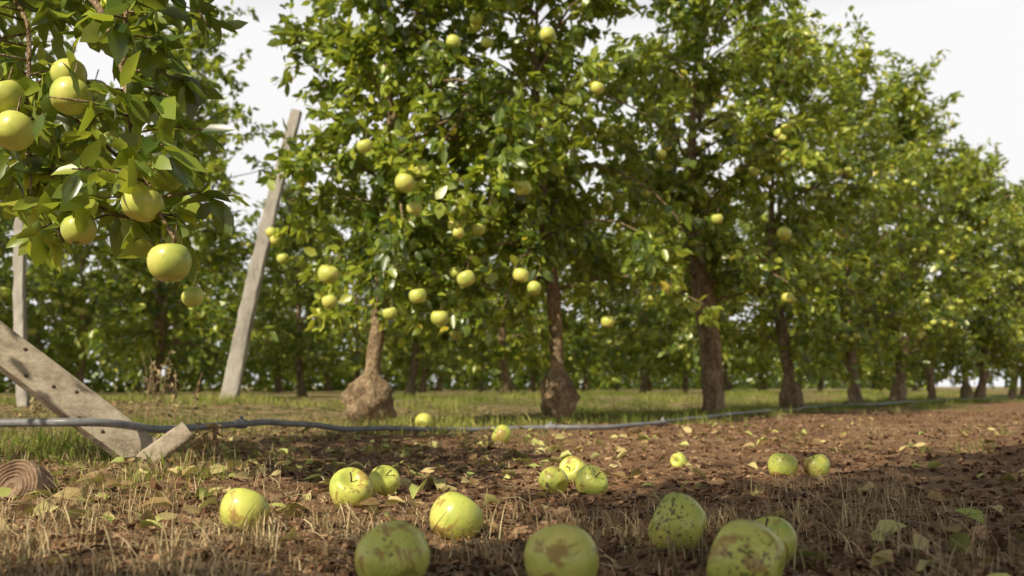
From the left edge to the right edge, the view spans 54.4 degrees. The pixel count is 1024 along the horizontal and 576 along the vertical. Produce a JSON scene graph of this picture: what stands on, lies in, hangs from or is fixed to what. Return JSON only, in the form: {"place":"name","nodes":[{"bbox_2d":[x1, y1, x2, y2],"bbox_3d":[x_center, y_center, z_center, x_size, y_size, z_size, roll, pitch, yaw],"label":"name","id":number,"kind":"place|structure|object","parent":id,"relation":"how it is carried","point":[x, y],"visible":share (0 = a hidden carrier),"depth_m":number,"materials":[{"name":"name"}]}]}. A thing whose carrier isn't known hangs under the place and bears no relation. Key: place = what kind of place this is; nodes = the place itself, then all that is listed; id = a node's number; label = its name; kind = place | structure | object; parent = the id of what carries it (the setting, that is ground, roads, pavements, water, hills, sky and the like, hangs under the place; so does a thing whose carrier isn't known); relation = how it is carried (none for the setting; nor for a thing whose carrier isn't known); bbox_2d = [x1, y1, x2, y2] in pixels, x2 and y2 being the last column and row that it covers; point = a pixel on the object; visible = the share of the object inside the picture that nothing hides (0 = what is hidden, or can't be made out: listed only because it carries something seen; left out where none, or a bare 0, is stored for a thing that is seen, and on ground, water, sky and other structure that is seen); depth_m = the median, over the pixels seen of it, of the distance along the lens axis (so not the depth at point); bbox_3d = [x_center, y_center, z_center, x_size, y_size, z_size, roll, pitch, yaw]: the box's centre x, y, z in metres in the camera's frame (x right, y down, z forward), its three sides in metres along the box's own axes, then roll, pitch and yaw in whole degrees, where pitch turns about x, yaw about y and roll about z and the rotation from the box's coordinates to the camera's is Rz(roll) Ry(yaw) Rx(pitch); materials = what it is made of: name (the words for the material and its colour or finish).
{"place":"outdoors","nodes":[
{"label":"outdoors","id":0,"kind":"place"},
{"bbox_2d":[0,387,1023,575],"bbox_3d":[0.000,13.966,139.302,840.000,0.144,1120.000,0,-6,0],"label":"ground","id":1,"kind":"structure","parent":0,"point":[1017,406],"depth_m":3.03,"materials":[{"name":"soil"}]},
{"bbox_2d":[12,217,30,405],"bbox_3d":[-3.448,-0.002,7.032,0.175,1.860,0.068,0,-6,0],"label":"leaning wooden post","id":2,"kind":"object","parent":1,"relation":"on","point":[23,397],"visible":0.45,"depth_m":7.00,"materials":[{"name":"beige wood"}]},
{"bbox_2d":[0,459,53,499],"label":"log","id":3,"kind":"object","parent":1,"relation":"on","point":[20,478],"visible":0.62,"depth_m":2.06,"materials":[{"name":"brown wood"}]},
{"bbox_2d":[0,321,156,461],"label":"broken wooden board","id":4,"kind":"object","parent":1,"relation":"on","point":[44,379],"visible":0.89,"depth_m":3.04,"materials":[{"name":"beige wood"}]},
{"bbox_2d":[0,0,250,307],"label":"apple tree","id":5,"kind":"object","parent":1,"relation":"on","point":[64,174],"visible":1,"depth_m":1.97,"materials":[{"name":"green plant"}]},
{"bbox_2d":[27,348,225,464],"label":"dry weeds","id":6,"kind":"object","parent":1,"relation":"on","point":[205,437],"visible":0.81,"depth_m":4.62,"materials":[{"name":"plant"}]},
{"bbox_2d":[136,422,192,464],"bbox_3d":[-1.046,0.471,3.009,0.166,0.136,0.051,2,-6,-18],"label":"wooden offcut","id":7,"kind":"object","parent":1,"relation":"on","point":[177,437],"visible":0.9,"depth_m":2.99,"materials":[{"name":"beige wood"}]},
{"bbox_2d":[219,486,269,531],"bbox_3d":[-0.412,0.341,1.535,0.078,0.074,0.078,-16,-39,41],"label":"apple","id":8,"kind":"object","parent":1,"relation":"on","point":[239,502],"visible":0.78,"depth_m":1.51,"materials":[{"name":"food"}]},
{"bbox_2d":[220,109,301,399],"bbox_3d":[-2.295,-0.265,9.089,0.688,2.806,0.131,0,-6,-4],"label":"leaning wooden post","id":9,"kind":"object","parent":1,"relation":"on","point":[233,378],"visible":0.76,"depth_m":9.03,"materials":[{"name":"beige wood"}]},
{"bbox_2d":[329,467,372,508],"bbox_3d":[-0.318,0.396,1.967,0.085,0.082,0.088,-9,41,-27],"label":"apple","id":10,"kind":"object","parent":1,"relation":"on","point":[355,485],"visible":0.84,"depth_m":1.94,"materials":[{"name":"food"}]},
{"bbox_2d":[369,465,400,496],"bbox_3d":[-0.282,0.426,2.207,0.070,0.068,0.074,28,31,3],"label":"apple","id":11,"kind":"object","parent":1,"relation":"on","point":[387,477],"visible":0.77,"depth_m":2.19,"materials":[{"name":"food"}]},
{"bbox_2d":[354,520,429,575],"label":"apple","id":12,"kind":"object","parent":1,"relation":"on","point":[395,548],"visible":1,"depth_m":1.09,"materials":[{"name":"green food"}]},
{"bbox_2d":[255,0,590,425],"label":"apple tree","id":13,"kind":"object","parent":1,"relation":"on","point":[398,214],"visible":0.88,"depth_m":5.87,"materials":[{"name":"green plant"}]},
{"bbox_2d":[415,413,432,426],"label":"apple","id":14,"kind":"object","parent":1,"relation":"on","point":[424,417],"visible":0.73,"depth_m":5.42,"materials":[{"name":"yellow food"}]},
{"bbox_2d":[429,492,483,539],"bbox_3d":[-0.083,0.347,1.515,0.082,0.078,0.082,39,-26,-5],"label":"apple","id":15,"kind":"object","parent":1,"relation":"on","point":[463,511],"visible":0.87,"depth_m":1.48,"materials":[{"name":"food"}]},
{"bbox_2d":[0,255,922,392],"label":"distant orchard foliage","id":16,"kind":"object","parent":1,"relation":"on","point":[96,383],"visible":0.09,"depth_m":29.41,"materials":[{"name":"green plant"}]},
{"bbox_2d":[492,425,511,443],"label":"apple","id":17,"kind":"object","parent":1,"relation":"on","point":[500,431],"visible":0.82,"depth_m":4.23,"materials":[{"name":"yellow food"}]},
{"bbox_2d":[292,0,723,422],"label":"apple tree","id":18,"kind":"object","parent":1,"relation":"on","point":[530,170],"visible":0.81,"depth_m":6.18,"materials":[{"name":"green plant"}]},
{"bbox_2d":[0,396,1021,432],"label":"irrigation hose","id":19,"kind":"object","parent":1,"relation":"on","point":[241,423],"visible":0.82,"depth_m":4.16,"materials":[{"name":"plastic"}]},
{"bbox_2d":[0,0,1023,399],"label":"background orchard trees","id":20,"kind":"object","parent":1,"relation":"on","point":[122,294],"visible":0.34,"depth_m":14.93,"materials":[{"name":"green plant"}]},
{"bbox_2d":[0,387,1023,500],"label":"grass","id":21,"kind":"structure","parent":1,"relation":"on","point":[447,421],"depth_m":7.47,"materials":[{"name":"green plant"}]},
{"bbox_2d":[0,428,1023,575],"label":"fallen twigs","id":22,"kind":"object","parent":1,"relation":"on","point":[492,574],"visible":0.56,"depth_m":1.72,"materials":[{"name":"brown wood"}]},
{"bbox_2d":[0,401,1023,575],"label":"leaf litter","id":23,"kind":"object","parent":1,"relation":"on","point":[160,499],"visible":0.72,"depth_m":2.38,"materials":[{"name":"brown plant"}]},
{"bbox_2d":[538,466,568,493],"bbox_3d":[0.090,0.427,2.211,0.063,0.065,0.068,28,-3,45],"label":"apple","id":24,"kind":"object","parent":1,"relation":"on","point":[555,478],"visible":0.88,"depth_m":2.19,"materials":[{"name":"green food"}]},
{"bbox_2d":[524,524,598,575],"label":"apple","id":25,"kind":"object","parent":1,"relation":"on","point":[562,550],"visible":1,"depth_m":1.08,"materials":[{"name":"green food"}]},
{"bbox_2d":[559,456,585,483],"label":"apple","id":26,"kind":"object","parent":1,"relation":"on","point":[570,466],"visible":0.58,"depth_m":2.43,"materials":[{"name":"yellow food"}]},
{"bbox_2d":[576,465,607,494],"bbox_3d":[0.175,0.421,2.167,0.073,0.075,0.070,-7,-40,-51],"label":"apple","id":27,"kind":"object","parent":1,"relation":"on","point":[591,479],"visible":0.84,"depth_m":2.14,"materials":[{"name":"green food"}]},
{"bbox_2d":[648,493,706,550],"bbox_3d":[0.227,0.327,1.386,0.082,0.086,0.088,25,35,22],"label":"apple","id":28,"kind":"object","parent":1,"relation":"on","point":[677,509],"visible":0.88,"depth_m":1.35,"materials":[{"name":"green food"}]},
{"bbox_2d":[670,453,686,466],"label":"apple","id":29,"kind":"object","parent":1,"relation":"on","point":[677,459],"visible":0.88,"depth_m":2.95,"materials":[{"name":"yellow food"}]},
{"bbox_2d":[564,0,878,414],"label":"apple tree","id":30,"kind":"object","parent":1,"relation":"on","point":[712,273],"visible":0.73,"depth_m":7.83,"materials":[{"name":"green plant"}]},
{"bbox_2d":[702,519,785,575],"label":"apple","id":31,"kind":"object","parent":1,"relation":"on","point":[743,547],"visible":1,"depth_m":1.05,"materials":[{"name":"green food"}]},
{"bbox_2d":[632,0,901,408],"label":"apple tree","id":32,"kind":"object","parent":1,"relation":"on","point":[793,88],"visible":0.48,"depth_m":9.86,"materials":[{"name":"green plant"}]},
{"bbox_2d":[754,516,796,563],"bbox_3d":[0.335,0.326,1.293,0.070,0.065,0.066,-26,17,-32],"label":"apple","id":33,"kind":"object","parent":1,"relation":"on","point":[778,526],"visible":0.34,"depth_m":1.27,"materials":[{"name":"green food"}]},
{"bbox_2d":[767,450,797,476],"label":"apple","id":34,"kind":"object","parent":1,"relation":"on","point":[779,462],"visible":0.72,"depth_m":2.52,"materials":[{"name":"green food"}]},
{"bbox_2d":[803,453,829,476],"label":"apple","id":35,"kind":"object","parent":1,"relation":"on","point":[819,461],"visible":0.81,"depth_m":2.54,"materials":[{"name":"green food"}]},
{"bbox_2d":[750,5,971,403],"bbox_3d":[4.154,-0.949,12.292,2.687,4.905,2.505,4,-7,-36],"label":"apple tree","id":36,"kind":"object","parent":1,"relation":"on","point":[856,72],"visible":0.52,"depth_m":11.97,"materials":[{"name":"green plant"}]},
{"bbox_2d":[813,49,1008,401],"bbox_3d":[5.325,-0.782,13.700,2.558,4.869,2.391,3,-7,-31],"label":"apple tree","id":37,"kind":"object","parent":1,"relation":"on","point":[902,98],"visible":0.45,"depth_m":13.50,"materials":[{"name":"green plant"}]},
{"bbox_2d":[855,104,1022,401],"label":"apple tree","id":38,"kind":"object","parent":1,"relation":"on","point":[932,221],"visible":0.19,"depth_m":15.33,"materials":[{"name":"green plant"}]},
{"bbox_2d":[881,146,1023,400],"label":"apple tree","id":39,"kind":"object","parent":1,"relation":"on","point":[949,359],"visible":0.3,"depth_m":16.58,"materials":[{"name":"green plant"}]},
{"bbox_2d":[0,401,1023,575],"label":"dry grass","id":40,"kind":"structure","parent":0,"point":[26,553],"depth_m":1.47,"materials":[{"name":"plant"}]},
{"bbox_2d":[0,0,1023,386],"label":"sky","id":41,"kind":"structure","parent":0,"point":[984,38],"materials":[{"name":"white"}]}
]}

